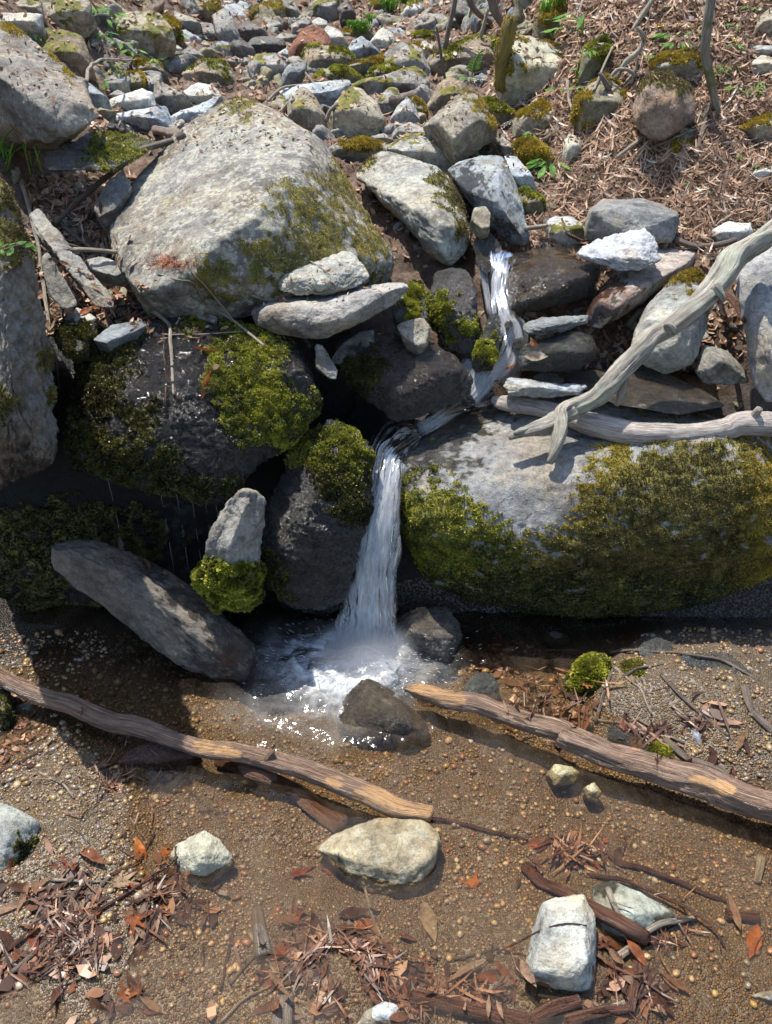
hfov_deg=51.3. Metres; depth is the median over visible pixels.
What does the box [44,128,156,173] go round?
rock
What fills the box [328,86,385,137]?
rock
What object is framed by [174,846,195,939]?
twig
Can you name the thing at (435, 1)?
stone
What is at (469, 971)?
leaf
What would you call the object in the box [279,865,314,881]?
leaf
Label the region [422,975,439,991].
leaf
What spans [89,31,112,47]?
stone
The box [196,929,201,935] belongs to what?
pebble
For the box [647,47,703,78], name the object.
rock
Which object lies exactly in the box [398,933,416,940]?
leaf
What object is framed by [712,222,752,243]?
rock
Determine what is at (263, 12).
stone
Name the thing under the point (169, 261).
red needles
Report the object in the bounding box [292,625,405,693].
pool water
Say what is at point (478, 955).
pebble
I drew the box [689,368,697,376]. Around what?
stone
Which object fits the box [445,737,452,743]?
pebble
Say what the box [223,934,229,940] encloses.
pebble
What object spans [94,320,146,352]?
stone
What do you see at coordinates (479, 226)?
stone
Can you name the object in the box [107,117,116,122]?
stone
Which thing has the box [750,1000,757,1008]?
pebble
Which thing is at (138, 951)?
leaf
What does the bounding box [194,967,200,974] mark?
pebble
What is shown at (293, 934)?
leaf
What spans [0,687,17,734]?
stone
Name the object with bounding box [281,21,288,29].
stone
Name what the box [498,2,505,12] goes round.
stone
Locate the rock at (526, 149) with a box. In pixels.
[511,135,554,171]
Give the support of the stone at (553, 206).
on the hillside
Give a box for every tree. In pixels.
[442,0,457,48]
[487,0,503,26]
[512,0,530,22]
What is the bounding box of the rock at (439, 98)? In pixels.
[427,76,468,114]
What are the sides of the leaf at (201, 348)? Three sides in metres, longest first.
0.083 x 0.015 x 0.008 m
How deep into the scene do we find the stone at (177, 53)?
3.99 m
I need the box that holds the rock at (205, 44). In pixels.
[201,40,210,46]
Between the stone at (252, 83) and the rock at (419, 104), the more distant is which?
the stone at (252, 83)
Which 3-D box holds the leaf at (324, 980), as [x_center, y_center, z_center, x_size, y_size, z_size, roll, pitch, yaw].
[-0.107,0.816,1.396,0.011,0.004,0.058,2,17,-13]
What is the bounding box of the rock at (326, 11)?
[308,0,339,20]
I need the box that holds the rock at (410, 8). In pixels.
[400,0,424,19]
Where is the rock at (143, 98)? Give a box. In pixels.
[110,88,156,111]
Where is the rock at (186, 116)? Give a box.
[171,95,220,123]
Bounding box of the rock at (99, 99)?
[88,83,111,109]
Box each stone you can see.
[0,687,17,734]
[10,169,25,184]
[15,703,38,712]
[61,219,74,228]
[63,227,78,234]
[65,308,95,324]
[71,182,81,196]
[84,211,96,220]
[87,257,127,286]
[88,177,98,180]
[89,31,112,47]
[93,13,115,36]
[93,66,105,78]
[94,47,118,62]
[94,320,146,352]
[95,72,108,88]
[96,108,116,119]
[101,55,117,72]
[102,4,121,16]
[104,73,130,92]
[105,122,120,132]
[107,0,128,12]
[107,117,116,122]
[108,36,136,56]
[116,122,149,134]
[116,307,126,313]
[118,56,132,70]
[119,287,132,300]
[127,40,139,52]
[141,0,164,11]
[162,58,169,67]
[167,58,188,73]
[168,54,197,65]
[168,119,184,128]
[170,831,234,883]
[172,52,189,55]
[176,45,182,51]
[181,0,199,15]
[182,29,201,43]
[191,313,217,323]
[198,33,209,41]
[198,47,221,57]
[208,41,230,55]
[222,3,245,17]
[230,40,256,59]
[230,770,260,785]
[234,0,252,6]
[239,77,251,82]
[243,57,247,64]
[243,69,248,76]
[243,80,262,89]
[246,80,255,89]
[254,5,275,19]
[255,77,269,88]
[256,16,283,22]
[256,619,332,644]
[259,66,272,80]
[263,17,282,30]
[263,23,280,29]
[267,27,279,33]
[270,73,282,86]
[271,92,287,107]
[278,48,287,56]
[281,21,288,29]
[282,17,299,24]
[286,56,301,64]
[291,21,299,33]
[297,11,312,18]
[298,16,311,28]
[307,66,321,73]
[312,125,334,140]
[320,104,329,112]
[330,128,343,136]
[334,342,340,349]
[341,26,352,36]
[351,27,374,40]
[358,1002,404,1023]
[365,17,382,29]
[371,19,378,27]
[374,27,404,34]
[376,13,400,25]
[378,9,392,13]
[381,123,402,133]
[393,221,408,232]
[394,22,405,30]
[397,318,430,353]
[408,16,418,25]
[412,243,423,252]
[413,16,437,29]
[414,18,422,23]
[414,84,432,103]
[415,13,448,24]
[418,112,426,122]
[420,7,432,14]
[428,0,441,7]
[432,17,447,31]
[435,40,451,49]
[442,71,474,79]
[447,65,468,77]
[451,18,457,28]
[454,0,468,24]
[460,78,490,87]
[461,8,471,32]
[462,395,474,406]
[463,672,499,699]
[466,77,475,83]
[466,207,472,212]
[469,206,490,238]
[470,1,487,30]
[474,16,477,33]
[474,72,487,78]
[476,0,486,6]
[476,8,493,32]
[480,147,490,154]
[485,307,490,316]
[492,133,506,143]
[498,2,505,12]
[500,119,513,129]
[503,377,586,397]
[504,320,512,327]
[512,337,525,348]
[516,20,532,29]
[516,25,532,35]
[518,329,596,372]
[523,315,588,335]
[533,372,563,384]
[541,631,569,647]
[545,764,579,786]
[546,203,557,210]
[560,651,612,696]
[573,308,580,315]
[583,782,601,802]
[586,720,592,730]
[589,286,598,295]
[607,726,633,746]
[630,321,637,330]
[638,637,672,655]
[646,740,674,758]
[648,292,656,300]
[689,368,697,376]
[691,729,700,743]
[702,332,708,339]
[727,323,737,333]
[733,402,742,409]
[751,990,771,1004]
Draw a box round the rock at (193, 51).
[182,46,203,57]
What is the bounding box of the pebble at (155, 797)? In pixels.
[152,794,158,800]
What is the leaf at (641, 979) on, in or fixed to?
on the wet needles at (402, 1003)
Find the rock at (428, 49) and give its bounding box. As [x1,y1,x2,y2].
[411,38,435,59]
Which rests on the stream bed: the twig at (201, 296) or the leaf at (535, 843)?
the leaf at (535, 843)
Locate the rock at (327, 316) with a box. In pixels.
[251,282,408,338]
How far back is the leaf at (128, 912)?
1.49 m
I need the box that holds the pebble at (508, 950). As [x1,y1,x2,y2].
[504,943,513,952]
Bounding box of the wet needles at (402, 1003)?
[0,647,765,1023]
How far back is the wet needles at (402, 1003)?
1.45 m
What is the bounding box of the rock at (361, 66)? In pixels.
[345,52,384,75]
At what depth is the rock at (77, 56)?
3.15 m
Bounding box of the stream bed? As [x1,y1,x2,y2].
[0,578,771,1023]
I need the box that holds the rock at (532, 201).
[518,185,546,216]
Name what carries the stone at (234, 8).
on the hillside
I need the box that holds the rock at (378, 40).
[370,27,395,49]
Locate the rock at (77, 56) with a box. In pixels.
[34,28,95,81]
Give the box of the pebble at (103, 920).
[100,917,106,923]
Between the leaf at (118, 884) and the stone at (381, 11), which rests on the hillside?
the stone at (381, 11)
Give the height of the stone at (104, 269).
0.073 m
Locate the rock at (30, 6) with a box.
[15,0,46,24]
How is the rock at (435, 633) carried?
on the stream bed
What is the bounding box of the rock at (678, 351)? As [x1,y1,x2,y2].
[631,266,713,373]
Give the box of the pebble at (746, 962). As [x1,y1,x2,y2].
[743,959,750,965]
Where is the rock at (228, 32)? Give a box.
[212,8,239,42]
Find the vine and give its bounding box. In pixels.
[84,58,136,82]
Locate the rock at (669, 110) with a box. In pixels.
[632,68,694,140]
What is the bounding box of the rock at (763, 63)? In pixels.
[752,55,771,74]
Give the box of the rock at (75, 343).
[53,317,96,363]
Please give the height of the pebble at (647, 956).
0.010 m
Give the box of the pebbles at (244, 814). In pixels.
[0,626,771,1023]
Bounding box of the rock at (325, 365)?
[315,344,337,379]
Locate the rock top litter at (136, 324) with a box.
[0,0,771,342]
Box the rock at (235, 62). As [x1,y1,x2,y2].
[227,56,244,68]
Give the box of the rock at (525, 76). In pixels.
[493,33,563,107]
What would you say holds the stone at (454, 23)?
on the hillside
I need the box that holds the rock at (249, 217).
[109,96,393,320]
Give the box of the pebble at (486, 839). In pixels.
[482,836,491,843]
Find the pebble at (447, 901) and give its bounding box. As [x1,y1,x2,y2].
[444,898,450,904]
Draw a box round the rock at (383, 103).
[375,87,399,113]
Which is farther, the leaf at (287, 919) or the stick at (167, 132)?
the stick at (167, 132)
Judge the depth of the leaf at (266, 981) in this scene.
1.41 m
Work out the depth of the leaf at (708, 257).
2.45 m
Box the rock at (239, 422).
[62,315,322,505]
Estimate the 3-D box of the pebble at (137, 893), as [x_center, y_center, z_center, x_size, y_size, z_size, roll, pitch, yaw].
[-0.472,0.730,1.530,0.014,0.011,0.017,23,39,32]
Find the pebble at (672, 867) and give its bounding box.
[670,864,675,870]
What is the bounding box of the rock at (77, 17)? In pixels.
[39,0,96,38]
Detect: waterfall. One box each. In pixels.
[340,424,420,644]
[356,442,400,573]
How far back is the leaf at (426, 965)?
1.43 m
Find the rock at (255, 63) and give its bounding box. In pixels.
[247,53,287,78]
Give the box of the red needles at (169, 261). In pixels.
[132,249,205,273]
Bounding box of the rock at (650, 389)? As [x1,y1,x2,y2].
[560,365,723,414]
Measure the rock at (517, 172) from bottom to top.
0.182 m
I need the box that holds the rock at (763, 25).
[754,7,771,33]
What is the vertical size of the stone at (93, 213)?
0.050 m
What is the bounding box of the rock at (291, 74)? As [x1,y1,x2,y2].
[282,60,306,85]
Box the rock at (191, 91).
[183,83,222,103]
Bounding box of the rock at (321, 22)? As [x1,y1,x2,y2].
[312,17,328,28]
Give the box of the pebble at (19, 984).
[15,981,22,990]
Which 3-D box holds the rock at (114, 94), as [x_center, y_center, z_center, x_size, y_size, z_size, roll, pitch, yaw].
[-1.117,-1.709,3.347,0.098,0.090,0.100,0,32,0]
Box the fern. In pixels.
[466,49,483,77]
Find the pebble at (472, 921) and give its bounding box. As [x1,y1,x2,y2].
[470,918,475,924]
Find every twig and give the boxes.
[0,750,42,773]
[9,939,50,973]
[37,771,74,798]
[40,723,67,749]
[51,878,98,883]
[58,977,80,986]
[74,876,110,911]
[92,856,178,912]
[104,774,131,799]
[109,833,154,876]
[124,898,210,905]
[129,817,146,840]
[130,305,265,346]
[151,309,174,394]
[157,273,203,300]
[162,322,166,406]
[165,331,241,335]
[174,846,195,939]
[189,263,232,319]
[219,920,236,990]
[220,985,270,1023]
[229,953,254,984]
[249,294,268,301]
[267,84,301,101]
[282,56,321,97]
[294,909,376,934]
[307,279,356,294]
[310,260,335,288]
[363,886,383,945]
[453,938,522,960]
[496,923,586,952]
[561,218,584,241]
[566,79,571,110]
[568,0,584,33]
[586,873,724,946]
[592,718,645,732]
[593,46,612,91]
[594,668,613,722]
[612,663,663,684]
[613,666,651,713]
[636,717,683,743]
[647,112,744,150]
[652,939,673,978]
[671,705,684,714]
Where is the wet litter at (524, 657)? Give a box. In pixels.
[0,631,749,1023]
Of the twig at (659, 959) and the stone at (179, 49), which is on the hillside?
the stone at (179, 49)
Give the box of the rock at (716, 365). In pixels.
[695,345,748,384]
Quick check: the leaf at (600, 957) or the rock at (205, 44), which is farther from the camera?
the rock at (205, 44)
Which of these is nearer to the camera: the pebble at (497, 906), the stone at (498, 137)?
the pebble at (497, 906)
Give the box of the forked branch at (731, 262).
[508,219,771,464]
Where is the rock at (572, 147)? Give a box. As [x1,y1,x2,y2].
[562,134,581,162]
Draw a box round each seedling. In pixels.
[27,32,44,40]
[92,4,111,13]
[95,81,108,89]
[97,32,118,41]
[99,11,126,17]
[101,62,126,69]
[104,70,127,76]
[107,19,120,27]
[111,40,132,49]
[119,49,148,58]
[522,131,535,137]
[525,159,573,178]
[540,11,583,34]
[546,87,562,92]
[567,85,584,91]
[578,49,597,55]
[651,33,682,39]
[663,42,691,48]
[713,65,741,72]
[722,86,762,96]
[753,80,770,90]
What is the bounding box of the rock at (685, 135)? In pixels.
[674,127,698,140]
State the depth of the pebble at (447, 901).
1.55 m
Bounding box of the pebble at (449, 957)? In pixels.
[446,954,452,961]
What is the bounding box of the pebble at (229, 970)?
[226,966,233,974]
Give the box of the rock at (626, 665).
[614,656,647,689]
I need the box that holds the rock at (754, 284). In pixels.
[736,247,771,401]
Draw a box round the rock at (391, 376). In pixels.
[336,333,472,421]
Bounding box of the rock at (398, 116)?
[390,97,420,123]
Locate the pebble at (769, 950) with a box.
[766,946,771,955]
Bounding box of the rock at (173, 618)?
[51,539,258,682]
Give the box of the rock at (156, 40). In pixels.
[115,11,176,61]
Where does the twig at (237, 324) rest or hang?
on the rock at (239, 422)
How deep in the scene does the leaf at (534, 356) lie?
2.12 m
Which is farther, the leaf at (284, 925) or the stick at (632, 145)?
the stick at (632, 145)
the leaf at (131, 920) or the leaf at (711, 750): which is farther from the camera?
the leaf at (711, 750)
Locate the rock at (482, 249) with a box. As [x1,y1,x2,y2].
[472,232,501,274]
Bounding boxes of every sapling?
[466,0,494,24]
[700,0,720,114]
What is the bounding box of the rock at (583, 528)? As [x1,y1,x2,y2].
[397,393,771,623]
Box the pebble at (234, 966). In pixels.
[232,962,238,971]
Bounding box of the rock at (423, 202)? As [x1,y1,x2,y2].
[356,151,473,265]
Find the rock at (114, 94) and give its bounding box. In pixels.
[107,90,124,98]
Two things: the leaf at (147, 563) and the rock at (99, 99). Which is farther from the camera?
the rock at (99, 99)
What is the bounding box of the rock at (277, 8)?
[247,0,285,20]
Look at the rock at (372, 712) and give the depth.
1.90 m
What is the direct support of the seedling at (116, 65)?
on the hillside
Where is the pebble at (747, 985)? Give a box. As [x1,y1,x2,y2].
[744,981,750,989]
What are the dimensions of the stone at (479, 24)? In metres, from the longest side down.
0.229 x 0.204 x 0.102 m
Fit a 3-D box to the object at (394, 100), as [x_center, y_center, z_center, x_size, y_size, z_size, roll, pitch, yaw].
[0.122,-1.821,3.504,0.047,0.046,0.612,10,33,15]
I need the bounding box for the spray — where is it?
[238,472,501,718]
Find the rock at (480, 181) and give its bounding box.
[448,155,529,245]
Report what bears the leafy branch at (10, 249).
on the rock at (29, 429)
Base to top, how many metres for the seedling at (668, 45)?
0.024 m
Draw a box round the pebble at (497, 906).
[494,903,500,908]
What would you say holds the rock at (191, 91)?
on the hillside
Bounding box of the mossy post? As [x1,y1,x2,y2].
[493,14,518,92]
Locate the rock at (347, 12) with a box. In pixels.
[337,0,355,27]
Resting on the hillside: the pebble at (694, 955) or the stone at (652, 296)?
the stone at (652, 296)
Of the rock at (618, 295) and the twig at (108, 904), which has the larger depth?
the rock at (618, 295)
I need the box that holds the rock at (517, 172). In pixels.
[504,156,536,190]
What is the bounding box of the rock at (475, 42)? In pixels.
[427,33,497,76]
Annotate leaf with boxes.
[0,899,26,913]
[0,930,14,953]
[0,931,28,955]
[5,857,14,873]
[7,883,32,892]
[8,947,22,959]
[14,921,33,928]
[16,879,29,912]
[18,993,29,1012]
[26,925,39,936]
[27,919,38,954]
[30,874,49,894]
[32,956,47,970]
[35,891,67,904]
[39,919,57,944]
[43,983,62,1014]
[45,860,58,869]
[48,257,58,263]
[59,260,70,266]
[59,855,76,871]
[61,857,76,877]
[66,862,77,869]
[67,970,80,996]
[68,895,79,912]
[78,307,91,314]
[79,903,97,914]
[80,848,104,863]
[85,995,107,1012]
[88,233,109,244]
[91,284,103,291]
[94,754,120,771]
[99,200,102,214]
[101,871,138,888]
[106,998,113,1019]
[110,912,117,922]
[110,927,120,944]
[114,997,134,1017]
[116,255,122,268]
[116,978,138,1009]
[118,534,124,550]
[120,910,144,920]
[122,935,153,969]
[123,881,142,891]
[123,904,144,935]
[125,904,132,920]
[126,965,136,995]
[128,930,139,945]
[128,975,145,999]
[134,836,146,860]
[134,927,145,939]
[137,994,166,1015]
[137,1005,160,1014]
[140,557,150,568]
[141,909,154,916]
[144,903,159,950]
[152,917,159,941]
[160,843,171,857]
[180,871,189,878]
[185,899,190,914]
[194,346,214,350]
[194,902,200,918]
[201,370,210,398]
[213,362,219,369]
[228,688,240,698]
[250,1000,272,1014]
[258,961,267,987]
[261,968,272,989]
[264,977,280,995]
[268,959,281,967]
[268,970,285,993]
[271,998,279,1010]
[274,914,279,926]
[275,942,290,959]
[276,915,297,927]
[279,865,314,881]
[281,907,291,933]
[286,912,300,924]
[288,930,307,950]
[289,920,307,923]
[290,932,297,949]
[291,897,296,913]
[293,908,306,916]
[296,918,319,932]
[310,911,323,934]
[315,961,327,983]
[319,860,335,875]
[320,957,330,976]
[321,974,327,993]
[325,977,335,1012]
[329,970,339,988]
[331,982,350,999]
[333,1005,345,1023]
[336,906,368,918]
[353,918,378,928]
[367,922,380,936]
[378,939,391,943]
[378,961,389,978]
[388,1012,408,1021]
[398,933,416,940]
[401,985,406,994]
[409,978,414,997]
[420,898,436,942]
[421,1010,432,1023]
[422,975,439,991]
[424,961,431,980]
[453,958,486,979]
[458,869,482,892]
[459,964,482,977]
[476,969,498,982]
[483,950,494,961]
[486,996,490,1016]
[488,656,505,667]
[491,958,517,986]
[495,998,502,1017]
[499,364,514,372]
[503,700,507,712]
[506,988,516,1002]
[515,954,520,981]
[517,955,535,986]
[518,687,529,704]
[522,351,547,360]
[524,677,536,688]
[526,837,545,850]
[528,835,545,847]
[528,867,538,873]
[530,337,537,346]
[530,856,542,872]
[535,837,551,854]
[539,850,552,863]
[550,684,562,696]
[573,707,589,715]
[573,865,598,872]
[580,713,588,719]
[582,718,590,729]
[588,859,600,868]
[596,936,623,949]
[596,952,608,964]
[597,939,614,948]
[605,968,617,978]
[608,948,621,977]
[608,948,626,965]
[616,718,628,732]
[618,966,642,974]
[622,975,634,983]
[625,937,646,965]
[640,974,644,985]
[644,964,655,979]
[650,989,675,1015]
[655,751,663,765]
[657,968,691,993]
[659,953,672,975]
[662,973,677,990]
[681,724,686,734]
[700,732,707,740]
[701,255,714,260]
[707,750,716,764]
[708,745,714,753]
[710,698,716,728]
[716,719,731,724]
[728,893,743,933]
[729,766,734,775]
[736,724,748,750]
[746,922,761,958]
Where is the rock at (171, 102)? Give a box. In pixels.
[153,81,193,112]
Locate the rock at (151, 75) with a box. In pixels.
[143,70,163,91]
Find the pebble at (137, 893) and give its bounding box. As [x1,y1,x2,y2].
[134,891,141,898]
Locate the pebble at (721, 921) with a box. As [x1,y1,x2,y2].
[717,918,725,924]
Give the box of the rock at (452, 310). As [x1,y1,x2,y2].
[426,267,479,360]
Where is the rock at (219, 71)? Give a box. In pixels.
[182,57,233,84]
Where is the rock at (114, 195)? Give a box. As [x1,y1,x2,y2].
[94,172,131,228]
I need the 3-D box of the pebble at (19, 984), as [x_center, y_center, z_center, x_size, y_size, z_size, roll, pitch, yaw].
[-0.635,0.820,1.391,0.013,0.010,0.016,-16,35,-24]
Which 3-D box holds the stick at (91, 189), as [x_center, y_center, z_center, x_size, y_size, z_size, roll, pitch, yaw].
[-0.822,-0.987,2.412,0.391,0.241,0.066,-4,32,-6]
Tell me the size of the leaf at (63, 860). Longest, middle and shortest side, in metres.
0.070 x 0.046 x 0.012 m
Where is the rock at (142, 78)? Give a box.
[119,69,148,90]
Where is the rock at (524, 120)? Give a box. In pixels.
[510,96,555,137]
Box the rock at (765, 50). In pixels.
[750,45,771,55]
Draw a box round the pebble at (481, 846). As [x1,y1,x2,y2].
[477,842,485,850]
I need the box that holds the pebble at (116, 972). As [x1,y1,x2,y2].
[113,969,120,976]
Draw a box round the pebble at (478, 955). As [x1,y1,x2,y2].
[475,952,480,958]
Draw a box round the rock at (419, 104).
[410,95,428,119]
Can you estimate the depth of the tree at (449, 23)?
3.89 m
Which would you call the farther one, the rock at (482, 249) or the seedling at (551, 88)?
the seedling at (551, 88)
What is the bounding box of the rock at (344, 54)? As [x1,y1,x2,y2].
[301,42,355,67]
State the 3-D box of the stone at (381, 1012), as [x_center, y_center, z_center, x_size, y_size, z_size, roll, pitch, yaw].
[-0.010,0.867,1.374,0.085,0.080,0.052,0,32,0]
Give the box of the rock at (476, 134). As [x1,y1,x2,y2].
[423,89,498,164]
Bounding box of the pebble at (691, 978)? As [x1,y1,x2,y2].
[689,975,694,982]
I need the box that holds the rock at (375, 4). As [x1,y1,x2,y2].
[367,0,392,10]
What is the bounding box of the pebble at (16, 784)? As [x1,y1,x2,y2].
[13,781,20,787]
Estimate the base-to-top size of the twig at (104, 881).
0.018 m
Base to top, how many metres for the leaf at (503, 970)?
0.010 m
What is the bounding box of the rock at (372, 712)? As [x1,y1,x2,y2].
[336,678,429,747]
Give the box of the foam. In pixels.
[278,627,442,687]
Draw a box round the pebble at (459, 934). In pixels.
[457,931,462,937]
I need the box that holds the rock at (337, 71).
[311,63,364,83]
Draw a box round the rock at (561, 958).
[523,894,595,993]
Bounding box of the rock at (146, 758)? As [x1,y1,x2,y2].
[114,742,202,770]
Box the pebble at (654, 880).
[652,877,657,883]
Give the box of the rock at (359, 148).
[328,135,390,162]
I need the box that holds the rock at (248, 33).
[237,21,268,41]
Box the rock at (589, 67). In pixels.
[573,33,616,86]
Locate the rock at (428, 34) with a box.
[411,29,435,40]
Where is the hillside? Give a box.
[0,0,771,615]
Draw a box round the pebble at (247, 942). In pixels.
[242,938,251,947]
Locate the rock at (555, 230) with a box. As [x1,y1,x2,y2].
[545,215,584,246]
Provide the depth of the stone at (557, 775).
1.78 m
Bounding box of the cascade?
[419,250,523,432]
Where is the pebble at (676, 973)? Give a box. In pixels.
[672,969,679,977]
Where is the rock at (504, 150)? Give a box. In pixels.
[497,136,513,155]
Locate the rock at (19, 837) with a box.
[0,803,39,870]
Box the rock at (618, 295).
[585,248,696,327]
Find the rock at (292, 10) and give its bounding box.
[282,0,300,16]
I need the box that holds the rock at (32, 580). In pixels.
[0,489,218,613]
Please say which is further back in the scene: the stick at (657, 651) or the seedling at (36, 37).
the seedling at (36, 37)
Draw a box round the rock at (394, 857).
[316,818,441,898]
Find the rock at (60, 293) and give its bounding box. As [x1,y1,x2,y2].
[42,253,76,308]
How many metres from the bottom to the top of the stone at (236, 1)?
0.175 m
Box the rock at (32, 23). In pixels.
[1,12,45,39]
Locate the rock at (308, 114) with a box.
[287,86,326,131]
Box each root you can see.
[598,72,612,91]
[609,67,635,84]
[615,26,645,79]
[625,60,638,83]
[630,0,667,30]
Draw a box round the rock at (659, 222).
[584,198,678,243]
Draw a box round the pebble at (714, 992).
[711,989,718,997]
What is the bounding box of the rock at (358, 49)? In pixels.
[348,36,380,58]
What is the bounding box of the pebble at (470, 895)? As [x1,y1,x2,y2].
[467,893,473,897]
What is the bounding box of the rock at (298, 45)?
[288,24,332,57]
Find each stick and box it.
[15,167,50,330]
[50,343,60,391]
[54,137,173,225]
[58,223,93,247]
[69,243,103,253]
[71,247,117,253]
[151,125,185,139]
[214,760,350,833]
[247,931,305,1023]
[252,904,271,959]
[270,994,292,1023]
[279,98,294,113]
[325,102,337,121]
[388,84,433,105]
[408,988,528,1023]
[431,817,527,840]
[436,26,445,78]
[479,9,488,36]
[521,861,649,945]
[523,224,547,230]
[528,993,582,1023]
[532,649,760,680]
[542,117,561,141]
[563,1004,630,1023]
[605,886,620,913]
[609,942,634,964]
[612,1000,625,1003]
[614,136,642,157]
[614,860,726,903]
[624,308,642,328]
[626,941,642,1013]
[642,964,663,1004]
[646,915,696,932]
[660,673,727,735]
[661,736,734,777]
[673,236,736,250]
[694,102,710,158]
[725,291,746,322]
[725,908,760,923]
[741,683,771,733]
[754,854,765,884]
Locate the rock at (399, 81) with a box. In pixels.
[351,66,429,94]
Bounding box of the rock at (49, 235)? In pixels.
[29,209,113,307]
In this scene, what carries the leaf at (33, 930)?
on the stream bed
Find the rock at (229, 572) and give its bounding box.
[189,488,267,614]
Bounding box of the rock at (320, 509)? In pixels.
[260,419,376,610]
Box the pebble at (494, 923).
[491,920,497,925]
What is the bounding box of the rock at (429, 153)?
[387,132,453,170]
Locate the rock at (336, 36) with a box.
[324,25,348,47]
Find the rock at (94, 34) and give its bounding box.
[85,28,100,39]
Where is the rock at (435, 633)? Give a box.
[395,606,462,669]
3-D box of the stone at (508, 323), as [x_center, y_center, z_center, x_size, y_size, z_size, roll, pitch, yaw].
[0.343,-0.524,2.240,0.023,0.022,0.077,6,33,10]
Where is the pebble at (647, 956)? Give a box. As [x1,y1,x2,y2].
[644,953,650,959]
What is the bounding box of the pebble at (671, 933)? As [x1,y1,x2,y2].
[669,931,676,937]
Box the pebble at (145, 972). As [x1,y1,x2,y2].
[142,969,148,976]
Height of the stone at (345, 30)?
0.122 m
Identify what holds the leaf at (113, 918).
on the stream bed
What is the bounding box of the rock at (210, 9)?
[195,0,221,23]
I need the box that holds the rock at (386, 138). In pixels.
[371,133,392,142]
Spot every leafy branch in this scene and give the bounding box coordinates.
[0,147,8,160]
[0,240,36,255]
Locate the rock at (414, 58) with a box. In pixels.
[384,42,430,75]
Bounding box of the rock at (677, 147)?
[669,138,694,152]
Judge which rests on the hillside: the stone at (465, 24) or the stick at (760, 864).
the stone at (465, 24)
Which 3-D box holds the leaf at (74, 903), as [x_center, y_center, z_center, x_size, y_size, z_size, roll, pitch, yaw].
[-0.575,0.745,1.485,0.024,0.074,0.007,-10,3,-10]
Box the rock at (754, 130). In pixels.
[739,112,771,142]
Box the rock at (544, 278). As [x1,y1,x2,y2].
[506,249,600,313]
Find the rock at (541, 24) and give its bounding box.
[532,0,567,39]
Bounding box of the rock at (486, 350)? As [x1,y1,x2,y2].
[471,313,501,371]
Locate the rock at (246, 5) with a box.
[238,1,250,9]
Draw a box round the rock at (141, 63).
[129,55,169,83]
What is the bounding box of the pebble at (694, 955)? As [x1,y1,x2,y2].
[691,951,697,958]
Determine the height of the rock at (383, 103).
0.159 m
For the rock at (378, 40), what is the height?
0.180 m
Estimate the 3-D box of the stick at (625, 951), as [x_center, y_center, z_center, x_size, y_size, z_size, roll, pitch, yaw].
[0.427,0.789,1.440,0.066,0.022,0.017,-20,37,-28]
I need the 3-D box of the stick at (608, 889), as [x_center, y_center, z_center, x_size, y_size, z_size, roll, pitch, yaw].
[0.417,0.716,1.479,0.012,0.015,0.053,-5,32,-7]
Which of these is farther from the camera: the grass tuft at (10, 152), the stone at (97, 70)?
the stone at (97, 70)
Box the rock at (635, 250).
[576,228,660,270]
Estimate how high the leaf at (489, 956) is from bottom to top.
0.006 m
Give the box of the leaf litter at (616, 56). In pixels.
[0,0,771,370]
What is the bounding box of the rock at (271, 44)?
[248,36,286,52]
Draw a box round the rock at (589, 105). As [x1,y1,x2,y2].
[569,72,629,131]
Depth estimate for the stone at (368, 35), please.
4.70 m
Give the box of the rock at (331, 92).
[280,80,351,106]
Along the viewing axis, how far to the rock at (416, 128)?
3.04 m
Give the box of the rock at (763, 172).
[750,166,771,180]
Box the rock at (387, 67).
[364,61,400,77]
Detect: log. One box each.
[0,667,433,821]
[404,684,771,822]
[491,395,771,443]
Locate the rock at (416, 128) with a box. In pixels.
[391,122,424,138]
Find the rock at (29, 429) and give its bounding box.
[0,179,58,489]
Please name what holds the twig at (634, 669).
on the rock at (626, 665)
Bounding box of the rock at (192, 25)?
[174,11,201,34]
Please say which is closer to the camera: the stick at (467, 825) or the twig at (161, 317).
the stick at (467, 825)
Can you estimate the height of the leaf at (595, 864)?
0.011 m
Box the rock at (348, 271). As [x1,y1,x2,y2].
[278,251,369,295]
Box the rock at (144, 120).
[114,106,171,130]
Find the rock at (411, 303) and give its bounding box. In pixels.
[392,279,428,330]
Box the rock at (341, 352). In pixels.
[331,330,373,364]
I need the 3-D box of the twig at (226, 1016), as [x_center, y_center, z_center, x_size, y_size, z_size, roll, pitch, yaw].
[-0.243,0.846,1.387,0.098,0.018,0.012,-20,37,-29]
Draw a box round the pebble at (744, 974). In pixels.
[740,972,747,977]
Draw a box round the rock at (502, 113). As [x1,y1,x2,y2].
[482,96,515,128]
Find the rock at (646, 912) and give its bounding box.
[593,881,677,940]
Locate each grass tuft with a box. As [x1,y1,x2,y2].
[0,127,88,174]
[342,19,360,28]
[346,20,370,33]
[360,12,377,21]
[378,0,401,9]
[538,0,554,11]
[549,0,567,4]
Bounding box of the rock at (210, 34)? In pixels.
[200,22,217,40]
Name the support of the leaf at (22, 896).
on the stream bed
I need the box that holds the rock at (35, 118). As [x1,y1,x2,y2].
[0,18,98,151]
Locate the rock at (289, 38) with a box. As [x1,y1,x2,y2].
[277,33,297,42]
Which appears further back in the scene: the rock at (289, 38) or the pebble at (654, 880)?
the rock at (289, 38)
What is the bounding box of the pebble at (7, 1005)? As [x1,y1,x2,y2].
[4,1002,10,1008]

